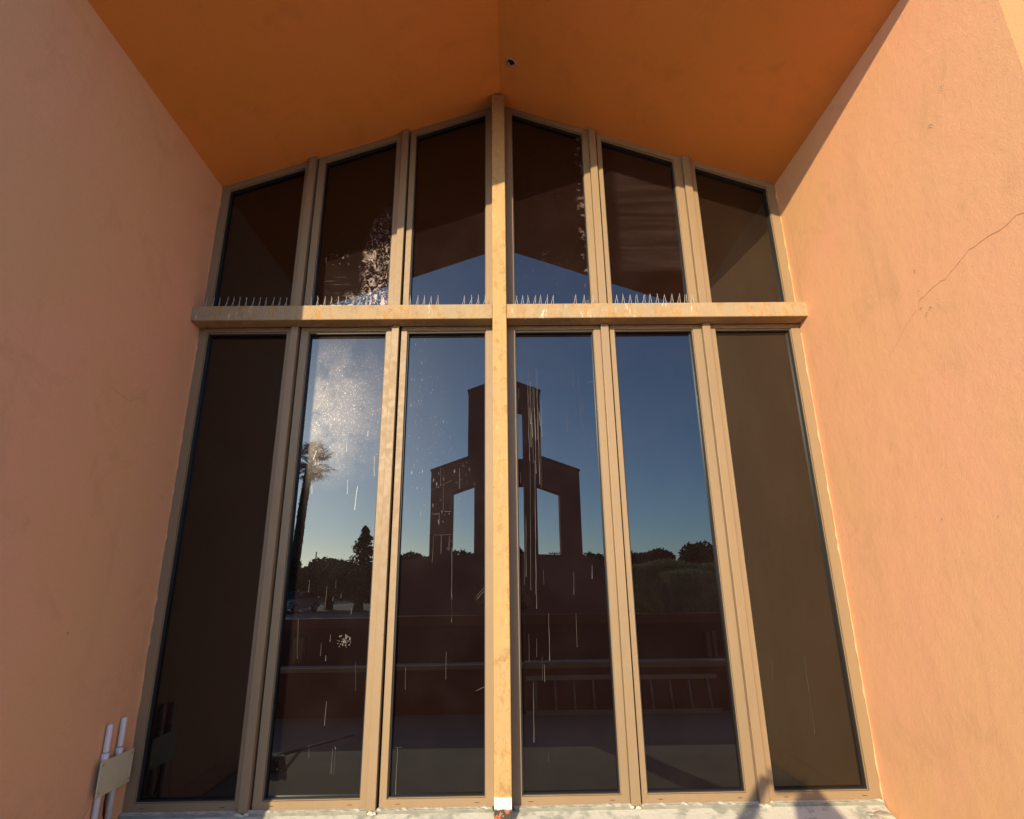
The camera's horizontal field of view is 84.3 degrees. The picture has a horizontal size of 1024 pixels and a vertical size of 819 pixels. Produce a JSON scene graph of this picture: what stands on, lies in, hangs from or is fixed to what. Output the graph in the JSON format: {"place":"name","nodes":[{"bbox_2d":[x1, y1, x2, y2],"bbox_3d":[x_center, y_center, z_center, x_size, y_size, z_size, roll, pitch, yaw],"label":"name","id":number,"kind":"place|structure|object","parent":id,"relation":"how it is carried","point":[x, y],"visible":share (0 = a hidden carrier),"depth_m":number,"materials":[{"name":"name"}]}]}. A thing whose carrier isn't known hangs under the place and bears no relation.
{"place":"outdoors","nodes":[
{"label":"outdoors","id":0,"kind":"place"},
{"bbox_2d":[0,0,1023,818],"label":"church building","id":1,"kind":"structure","parent":0,"point":[738,534],"depth_m":3.77,"materials":[{"name":"orange paint"}]},
{"bbox_2d":[91,723,113,818],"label":"conduit pipe","id":2,"kind":"object","parent":1,"relation":"attached to","point":[104,757],"visible":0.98,"depth_m":3.25,"materials":[{"name":"grey"}]},
{"bbox_2d":[94,748,133,798],"bbox_3d":[-2.336,2.121,3.307,0.048,0.181,0.295,-1,-17,-1],"label":"junction box","id":3,"kind":"object","parent":1,"relation":"attached to","point":[114,772],"visible":1,"depth_m":3.29,"materials":[{"name":"brown metal"}]},
{"bbox_2d":[102,793,107,818],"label":"cable","id":4,"kind":"object","parent":3,"relation":"attached to","point":[104,805],"visible":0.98,"depth_m":3.23,"materials":[{"name":"black plastic"}]},
{"bbox_2d":[104,717,126,818],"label":"conduit pipe","id":5,"kind":"object","parent":1,"relation":"attached to","point":[118,751],"visible":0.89,"depth_m":3.36,"materials":[{"name":"grey metal"}]},
{"bbox_2d":[122,328,290,812],"bbox_3d":[-2.024,0.916,3.926,0.706,3.198,0.085,-1,-17,-1],"label":"window","id":6,"kind":"structure","parent":1,"relation":"in","point":[189,744],"depth_m":3.84,"materials":[{"name":"glass"}]},
{"bbox_2d":[205,296,287,305],"bbox_3d":[-2.048,-0.816,4.346,0.640,0.115,0.030,-1,-17,-1],"label":"bird spike strip","id":7,"kind":"object","parent":1,"relation":"on","point":[246,302],"visible":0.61,"depth_m":4.35,"materials":[{"name":"silver metal"}]},
{"bbox_2d":[204,162,308,305],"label":"window","id":8,"kind":"structure","parent":1,"relation":"in","point":[256,246],"depth_m":4.62,"materials":[{"name":"glass"}]},
{"bbox_2d":[252,327,391,809],"bbox_3d":[-1.250,0.909,3.936,0.697,3.198,0.085,-1,-17,-1],"label":"window","id":9,"kind":"structure","parent":1,"relation":"in","point":[314,744],"depth_m":3.85,"materials":[{"name":"glass"}]},
{"bbox_2d":[309,296,367,305],"bbox_3d":[-1.340,-0.822,4.355,0.456,0.114,0.030,-1,-17,-1],"label":"bird spike strip","id":10,"kind":"object","parent":1,"relation":"on","point":[332,298],"visible":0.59,"depth_m":4.36,"materials":[{"name":"silver metal"}]},
{"bbox_2d":[304,134,401,305],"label":"window","id":11,"kind":"structure","parent":1,"relation":"in","point":[352,254],"depth_m":4.66,"materials":[{"name":"glass"}]},
{"bbox_2d":[379,326,493,807],"bbox_3d":[-0.480,0.901,3.946,0.701,3.198,0.085,-1,-17,-1],"label":"window","id":12,"kind":"structure","parent":1,"relation":"in","point":[438,730],"depth_m":3.86,"materials":[{"name":"glass"}]},
{"bbox_2d":[403,107,491,304],"bbox_3d":[-0.515,-1.673,4.728,0.701,2.044,0.084,-1,-17,-1],"label":"window","id":13,"kind":"structure","parent":1,"relation":"in","point":[448,251],"depth_m":4.71,"materials":[{"name":"glass"}]},
{"bbox_2d":[463,295,485,303],"bbox_3d":[-0.295,-0.832,4.368,0.195,0.114,0.030,-1,-17,-1],"label":"bird spike strip","id":14,"kind":"object","parent":1,"relation":"on","point":[471,299],"visible":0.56,"depth_m":4.37,"materials":[{"name":"silver metal"}]},
{"bbox_2d":[515,294,553,303],"bbox_3d":[0.170,-0.836,4.374,0.307,0.113,0.030,-1,-17,-1],"label":"bird spike strip","id":15,"kind":"object","parent":1,"relation":"on","point":[535,300],"visible":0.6,"depth_m":4.38,"materials":[{"name":"silver metal"}]},
{"bbox_2d":[504,106,597,303],"bbox_3d":[0.306,-1.686,4.740,0.720,2.054,0.084,-1,-17,-1],"label":"window","id":16,"kind":"structure","parent":1,"relation":"in","point":[550,245],"depth_m":4.72,"materials":[{"name":"glass"}]},
{"bbox_2d":[507,325,629,805],"bbox_3d":[0.341,0.893,3.956,0.720,3.198,0.085,-1,-17,-1],"label":"window","id":17,"kind":"structure","parent":1,"relation":"in","point":[568,732],"depth_m":3.87,"materials":[{"name":"glass"}]},
{"bbox_2d":[615,294,658,302],"bbox_3d":[0.964,-0.845,4.384,0.345,0.114,0.030,-1,-17,-1],"label":"bird spike strip","id":18,"kind":"object","parent":1,"relation":"on","point":[637,299],"visible":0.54,"depth_m":4.39,"materials":[{"name":"silver metal"}]},
{"bbox_2d":[595,133,697,302],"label":"window","id":19,"kind":"structure","parent":1,"relation":"in","point":[647,251],"depth_m":4.70,"materials":[{"name":"glass"}]},
{"bbox_2d":[663,293,693,302],"bbox_3d":[1.289,-0.848,4.389,0.245,0.115,0.030,-1,-17,-1],"label":"bird spike strip","id":20,"kind":"object","parent":1,"relation":"on","point":[678,297],"visible":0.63,"depth_m":4.39,"materials":[{"name":"silver metal"}]},
{"bbox_2d":[609,325,757,802],"bbox_3d":[1.129,0.886,3.966,0.710,3.198,0.085,-1,-17,-1],"label":"window","id":21,"kind":"structure","parent":1,"relation":"in","point":[693,734],"depth_m":3.88,"materials":[{"name":"glass"}]},
{"bbox_2d":[689,160,794,302],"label":"window","id":22,"kind":"structure","parent":1,"relation":"in","point":[744,255],"depth_m":4.67,"materials":[{"name":"glass"}]},
{"bbox_2d":[710,324,881,800],"bbox_3d":[1.901,0.878,3.976,0.706,3.198,0.085,-1,-17,-1],"label":"window","id":23,"kind":"structure","parent":1,"relation":"in","point":[816,733],"depth_m":3.89,"materials":[{"name":"glass"}]}
]}

